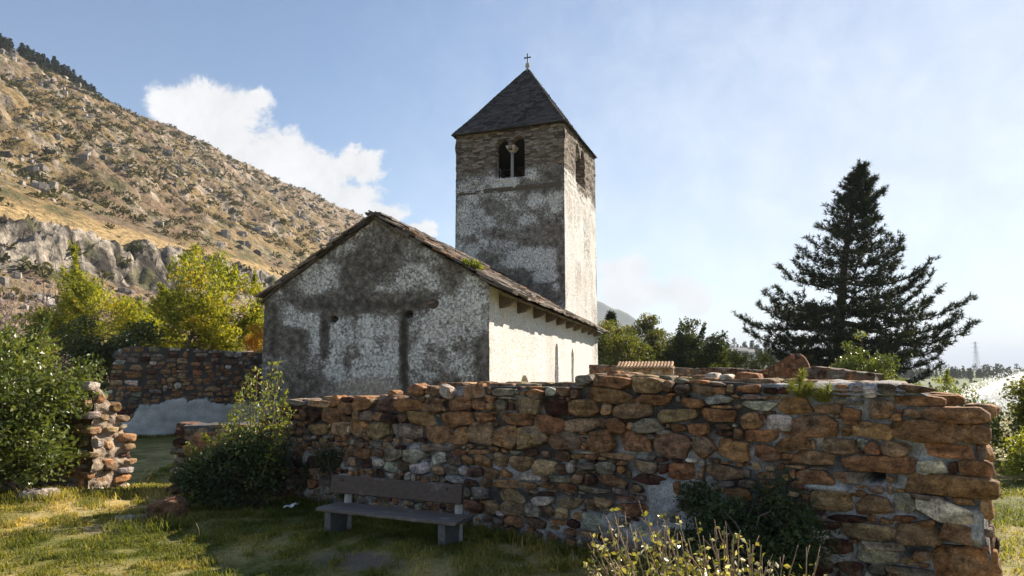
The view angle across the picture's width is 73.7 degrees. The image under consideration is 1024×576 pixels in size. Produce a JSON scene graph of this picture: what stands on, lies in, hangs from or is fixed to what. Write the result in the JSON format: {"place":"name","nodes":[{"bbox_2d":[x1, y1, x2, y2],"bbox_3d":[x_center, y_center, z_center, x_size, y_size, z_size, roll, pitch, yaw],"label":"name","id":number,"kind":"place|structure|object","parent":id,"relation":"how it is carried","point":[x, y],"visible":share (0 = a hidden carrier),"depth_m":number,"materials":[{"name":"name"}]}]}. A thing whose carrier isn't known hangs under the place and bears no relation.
{"place":"outdoors","nodes":[
{"label":"outdoors","id":0,"kind":"place"},
{"bbox_2d":[0,54,605,382],"bbox_3d":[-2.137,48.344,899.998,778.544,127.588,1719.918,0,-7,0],"label":"hillside","id":1,"kind":"structure","parent":0,"point":[46,220],"depth_m":182.04,"materials":[{"name":"brown soil"}]},
{"bbox_2d":[0,33,97,93],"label":"ridge pine wood","id":2,"kind":"object","parent":1,"relation":"on","point":[24,52],"visible":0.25,"depth_m":271.28,"materials":[{"name":"plant"}]},
{"bbox_2d":[0,48,362,363],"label":"hill rocks","id":3,"kind":"object","parent":1,"relation":"on","point":[45,187],"visible":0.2,"depth_m":209.92,"materials":[{"name":"grey stone"}]},
{"bbox_2d":[0,54,364,354],"bbox_3d":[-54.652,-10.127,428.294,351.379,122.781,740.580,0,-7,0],"label":"hill scrub","id":4,"kind":"object","parent":1,"relation":"on","point":[47,269],"visible":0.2,"depth_m":199.13,"materials":[{"name":"green plant"}]},
{"bbox_2d":[726,348,748,356],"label":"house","id":5,"kind":"structure","parent":1,"relation":"on","point":[744,350],"depth_m":460.38,"materials":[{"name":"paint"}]},
{"bbox_2d":[746,349,755,358],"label":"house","id":6,"kind":"structure","parent":1,"relation":"on","point":[752,351],"depth_m":459.03,"materials":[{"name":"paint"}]},
{"bbox_2d":[0,368,1023,575],"bbox_3d":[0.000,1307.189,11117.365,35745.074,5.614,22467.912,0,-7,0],"label":"ground","id":7,"kind":"structure","parent":0,"point":[150,454],"depth_m":6.22,"materials":[{"name":"green plant"}]},
{"bbox_2d":[1,293,35,379],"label":"bare shrub","id":8,"kind":"object","parent":7,"relation":"on","point":[14,320],"visible":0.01,"depth_m":36.04,"materials":[{"name":"green plant"}]},
{"bbox_2d":[16,488,61,500],"bbox_3d":[-5.717,2.550,8.280,0.530,0.251,0.333,1,-7,-8],"label":"boulder","id":9,"kind":"object","parent":7,"relation":"on","point":[32,491],"visible":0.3,"depth_m":8.19,"materials":[{"name":"stone"}]},
{"bbox_2d":[0,307,106,495],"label":"broadleaf bush","id":10,"kind":"object","parent":7,"relation":"on","point":[28,424],"visible":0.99,"depth_m":8.40,"materials":[{"name":"green plant"}]},
{"bbox_2d":[0,222,136,374],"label":"bare shrub","id":11,"kind":"object","parent":7,"relation":"on","point":[8,320],"visible":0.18,"depth_m":33.52,"materials":[{"name":"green plant"}]},
{"bbox_2d":[0,381,136,490],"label":"broken wall end","id":12,"kind":"structure","parent":7,"relation":"on","point":[108,460],"depth_m":9.15,"materials":[{"name":"stone"}]},
{"bbox_2d":[16,239,170,381],"bbox_3d":[-18.124,1.618,29.942,5.756,7.578,3.811,0,-7,0],"label":"ash tree","id":13,"kind":"object","parent":7,"relation":"on","point":[81,291],"visible":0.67,"depth_m":29.25,"materials":[{"name":"green plant"}]},
{"bbox_2d":[45,314,165,400],"bbox_3d":[-15.758,3.004,26.400,4.334,4.028,3.200,0,-7,0],"label":"dark bush","id":14,"kind":"object","parent":7,"relation":"on","point":[77,345],"visible":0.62,"depth_m":25.97,"materials":[{"name":"green plant"}]},
{"bbox_2d":[116,514,144,521],"bbox_3d":[-4.149,2.529,7.472,0.394,0.082,0.276,0,-7,-1],"label":"step stone","id":15,"kind":"object","parent":7,"relation":"on","point":[128,516],"visible":0.27,"depth_m":7.47,"materials":[{"name":"grey stone"}]},
{"bbox_2d":[112,294,198,347],"bbox_3d":[-17.530,3.047,33.682,4.299,5.481,3.779,-5,-8,35],"label":"ash tree","id":16,"kind":"object","parent":7,"relation":"on","point":[146,308],"visible":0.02,"depth_m":33.51,"materials":[{"name":"green plant"}]},
{"bbox_2d":[93,282,231,349],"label":"bare shrub","id":17,"kind":"object","parent":7,"relation":"on","point":[146,297],"depth_m":41.12,"materials":[{"name":"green plant"}]},
{"bbox_2d":[144,495,187,521],"bbox_3d":[-3.806,2.450,7.498,0.434,0.328,0.353,0,-7,3],"label":"boulder","id":18,"kind":"object","parent":7,"relation":"on","point":[177,505],"visible":0.64,"depth_m":7.40,"materials":[{"name":"stone"}]},
{"bbox_2d":[107,346,261,436],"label":"enclosure wall","id":19,"kind":"structure","parent":7,"relation":"on","point":[154,390],"depth_m":20.17,"materials":[{"name":"stone"}]},
{"bbox_2d":[146,242,263,351],"bbox_3d":[-13.143,1.746,29.102,5.255,7.312,4.974,-3,-7,24],"label":"ash tree","id":20,"kind":"object","parent":7,"relation":"on","point":[210,308],"visible":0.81,"depth_m":28.42,"materials":[{"name":"green plant"}]},
{"bbox_2d":[166,421,260,493],"bbox_3d":[-4.043,2.458,9.387,1.220,1.203,0.628,1,-7,-6],"label":"wall stub","id":21,"kind":"object","parent":7,"relation":"on","point":[190,431],"depth_m":9.14,"materials":[{"name":"stone"}]},
{"bbox_2d":[168,360,296,509],"bbox_3d":[-3.389,1.845,8.296,1.422,1.929,1.245,3,-7,-23],"label":"tall shrub","id":22,"kind":"object","parent":7,"relation":"on","point":[252,466],"visible":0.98,"depth_m":8.13,"materials":[{"name":"green plant"}]},
{"bbox_2d":[241,323,262,352],"bbox_3d":[-10.024,3.130,26.838,1.460,3.627,1.571,0,-7,0],"label":"orange bush","id":23,"kind":"object","parent":7,"relation":"on","point":[253,342],"visible":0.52,"depth_m":26.86,"materials":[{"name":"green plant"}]},
{"bbox_2d":[238,267,273,351],"bbox_3d":[-11.649,2.247,31.012,1.822,6.473,1.980,3,-7,-25],"label":"thin tree","id":24,"kind":"object","parent":7,"relation":"on","point":[254,291],"visible":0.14,"depth_m":31.03,"materials":[{"name":"green plant"}]},
{"bbox_2d":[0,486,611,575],"bbox_3d":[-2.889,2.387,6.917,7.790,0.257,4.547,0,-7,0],"label":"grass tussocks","id":25,"kind":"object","parent":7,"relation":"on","point":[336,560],"depth_m":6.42,"materials":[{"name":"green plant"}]},
{"bbox_2d":[1,491,625,575],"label":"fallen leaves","id":26,"kind":"object","parent":7,"relation":"on","point":[582,573],"visible":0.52,"depth_m":6.23,"materials":[{"name":"brown plant"}]},
{"bbox_2d":[52,468,579,565],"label":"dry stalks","id":27,"kind":"object","parent":7,"relation":"on","point":[248,545],"visible":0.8,"depth_m":6.10,"materials":[{"name":"beige plant"}]},
{"bbox_2d":[329,488,358,502],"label":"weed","id":28,"kind":"object","parent":7,"relation":"on","point":[341,496],"visible":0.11,"depth_m":7.99,"materials":[{"name":"green plant"}]},
{"bbox_2d":[315,475,473,545],"bbox_3d":[-1.130,2.171,6.378,1.603,0.712,0.391,-3,-7,25],"label":"park bench","id":29,"kind":"object","parent":7,"relation":"on","point":[338,516],"visible":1,"depth_m":6.41,"materials":[{"name":"grey wood"}]},
{"bbox_2d":[256,210,609,418],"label":"church","id":30,"kind":"structure","parent":7,"relation":"on","point":[376,303],"depth_m":16.89,"materials":[{"name":"paint"}]},
{"bbox_2d":[461,258,484,270],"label":"roof weed","id":31,"kind":"object","parent":30,"relation":"on","point":[472,263],"visible":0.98,"depth_m":16.23,"materials":[{"name":"green plant"}]},
{"bbox_2d":[451,54,597,380],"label":"bell tower","id":32,"kind":"structure","parent":7,"relation":"on","point":[526,157],"depth_m":29.99,"materials":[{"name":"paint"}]},
{"bbox_2d":[601,310,619,357],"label":"fir tree","id":33,"kind":"object","parent":7,"relation":"on","point":[610,315],"visible":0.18,"depth_m":51.92,"materials":[{"name":"green plant"}]},
{"bbox_2d":[597,319,644,364],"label":"walnut tree","id":34,"kind":"object","parent":7,"relation":"on","point":[604,339],"visible":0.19,"depth_m":43.58,"materials":[{"name":"green plant"}]},
{"bbox_2d":[261,371,1002,575],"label":"ruined stone wall","id":35,"kind":"structure","parent":7,"relation":"on","point":[895,477],"depth_m":5.67,"materials":[{"name":"brown stone"}]},
{"bbox_2d":[292,459,311,498],"bbox_3d":[-2.610,2.482,8.527,0.260,0.710,0.224,-3,-7,24],"label":"creeper","id":36,"kind":"object","parent":35,"relation":"attached to","point":[302,486],"visible":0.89,"depth_m":8.51,"materials":[{"name":"green plant"}]},
{"bbox_2d":[312,444,344,504],"bbox_3d":[-2.209,2.336,8.233,0.450,0.900,0.254,0,-7,0],"label":"creeper","id":37,"kind":"object","parent":35,"relation":"attached to","point":[328,465],"visible":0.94,"depth_m":8.23,"materials":[{"name":"green plant"}]},
{"bbox_2d":[785,366,816,401],"bbox_3d":[2.140,0.711,5.049,0.253,0.285,0.183,-3,-7,21],"label":"pine seedling","id":38,"kind":"object","parent":35,"relation":"on","point":[792,388],"visible":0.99,"depth_m":5.04,"materials":[{"name":"green plant"}]},
{"bbox_2d":[811,380,836,402],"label":"pine seedling","id":39,"kind":"object","parent":35,"relation":"on","point":[824,395],"visible":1,"depth_m":4.94,"materials":[{"name":"green plant"}]},
{"bbox_2d":[598,332,674,365],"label":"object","id":40,"kind":"object","parent":7,"relation":"on","point":[623,342],"visible":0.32,"depth_m":39.53,"materials":[{"name":"green plant"}]},
{"bbox_2d":[616,361,674,375],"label":"tiled roof","id":41,"kind":"structure","parent":7,"relation":"on","point":[643,367],"depth_m":18.09,"materials":[{"name":"tile"}]},
{"bbox_2d":[622,312,684,362],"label":"walnut tree","id":42,"kind":"object","parent":7,"relation":"on","point":[654,334],"visible":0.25,"depth_m":45.44,"materials":[{"name":"green plant"}]},
{"bbox_2d":[645,335,689,367],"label":"walnut tree","id":43,"kind":"object","parent":7,"relation":"on","point":[656,350],"visible":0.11,"depth_m":44.74,"materials":[{"name":"green plant"}]},
{"bbox_2d":[589,365,761,376],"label":"ruin wall","id":44,"kind":"structure","parent":7,"relation":"on","point":[679,372],"depth_m":21.29,"materials":[{"name":"stone"}]},
{"bbox_2d":[553,500,825,575],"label":"twiggy bush","id":45,"kind":"object","parent":7,"relation":"on","point":[679,564],"visible":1,"depth_m":3.17,"materials":[{"name":"yellow plant"}]},
{"bbox_2d":[661,316,730,367],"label":"walnut tree","id":46,"kind":"object","parent":7,"relation":"on","point":[682,342],"visible":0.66,"depth_m":42.36,"materials":[{"name":"green plant"}]},
{"bbox_2d":[685,339,731,368],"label":"walnut tree","id":47,"kind":"object","parent":7,"relation":"on","point":[702,361],"visible":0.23,"depth_m":41.33,"materials":[{"name":"green plant"}]},
{"bbox_2d":[708,359,749,368],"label":"leafy bush","id":48,"kind":"object","parent":7,"relation":"on","point":[745,363],"visible":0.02,"depth_m":35.83,"materials":[{"name":"green plant"}]},
{"bbox_2d":[724,348,776,369],"bbox_3d":[11.620,4.450,32.500,2.857,3.243,2.374,-4,-8,28],"label":"leafy bush","id":49,"kind":"object","parent":7,"relation":"on","point":[737,360],"visible":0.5,"depth_m":32.41,"materials":[{"name":"green plant"}]},
{"bbox_2d":[662,466,844,575],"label":"dark shrub","id":50,"kind":"object","parent":7,"relation":"on","point":[778,543],"visible":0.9,"depth_m":4.74,"materials":[{"name":"green plant"}]},
{"bbox_2d":[757,354,809,378],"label":"ramped ruin wall","id":51,"kind":"structure","parent":7,"relation":"on","point":[789,366],"depth_m":14.50,"materials":[{"name":"stone"}]},
{"bbox_2d":[804,366,883,380],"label":"brown ruin wall","id":52,"kind":"structure","parent":7,"relation":"on","point":[821,373],"depth_m":12.96,"materials":[{"name":"stone"}]},
{"bbox_2d":[730,157,983,383],"bbox_3d":[19.770,-0.203,40.392,11.874,15.531,10.683,5,-8,-35],"label":"pine tree","id":53,"kind":"object","parent":7,"relation":"on","point":[853,200],"visible":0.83,"depth_m":39.08,"materials":[{"name":"green plant"}]},
{"bbox_2d":[829,329,940,391],"bbox_3d":[9.859,2.725,18.877,2.989,3.187,2.104,0,-7,0],"label":"rowan bush","id":54,"kind":"object","parent":7,"relation":"on","point":[861,363],"visible":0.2,"depth_m":18.65,"materials":[{"name":"green plant"}]},
{"bbox_2d":[912,368,968,394],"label":"leafy bush","id":55,"kind":"object","parent":7,"relation":"on","point":[946,379],"visible":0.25,"depth_m":44.27,"materials":[{"name":"green plant"}]},
{"bbox_2d":[897,363,1023,379],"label":"valley tree line","id":56,"kind":"object","parent":7,"relation":"on","point":[968,373],"visible":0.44,"depth_m":467.08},
{"bbox_2d":[914,379,1016,416],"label":"orchard rows","id":57,"kind":"object","parent":7,"relation":"on","point":[956,381],"visible":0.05,"depth_m":231.59,"materials":[{"name":"green plant"}]},
{"bbox_2d":[972,342,980,376],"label":"pylon","id":58,"kind":"object","parent":7,"relation":"on","point":[976,358],"visible":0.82,"depth_m":517.53,"materials":[{"name":"metal"}]},
{"bbox_2d":[937,387,1023,460],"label":"leafy bush","id":59,"kind":"object","parent":7,"relation":"on","point":[998,432],"visible":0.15,"depth_m":11.89,"materials":[{"name":"green plant"}]},
{"bbox_2d":[962,371,1023,416],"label":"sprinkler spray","id":60,"kind":"object","parent":7,"relation":"on","point":[984,391],"visible":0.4,"depth_m":29.25,"materials":[{"name":"white liquid"}]},
{"bbox_2d":[942,371,1023,410],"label":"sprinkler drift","id":61,"kind":"object","parent":60,"relation":"attached to","point":[988,385],"visible":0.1,"depth_m":30.99,"materials":[{"name":"white liquid"}]},
{"bbox_2d":[998,372,1023,440],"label":"young tree","id":62,"kind":"object","parent":7,"relation":"on","point":[1018,409],"visible":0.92,"depth_m":12.40,"materials":[{"name":"green plant"}]},
{"bbox_2d":[1000,425,1023,477],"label":"leafy bush","id":63,"kind":"object","parent":7,"relation":"on","point":[1014,465],"visible":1,"depth_m":10.11,"materials":[{"name":"green plant"}]},
{"bbox_2d":[0,0,1023,367],"label":"sky","id":64,"kind":"structure","parent":0,"point":[719,133],"materials":[{"name":"blue"}]},
{"bbox_2d":[597,301,668,344],"bbox_3d":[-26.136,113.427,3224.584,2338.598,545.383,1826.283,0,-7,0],"label":"mountain","id":65,"kind":"structure","parent":0,"point":[624,318],"depth_m":2843.57,"materials":[{"name":"grey"}]},
{"bbox_2d":[655,334,831,369],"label":"hill","id":66,"kind":"structure","parent":0,"point":[757,348],"depth_m":512.27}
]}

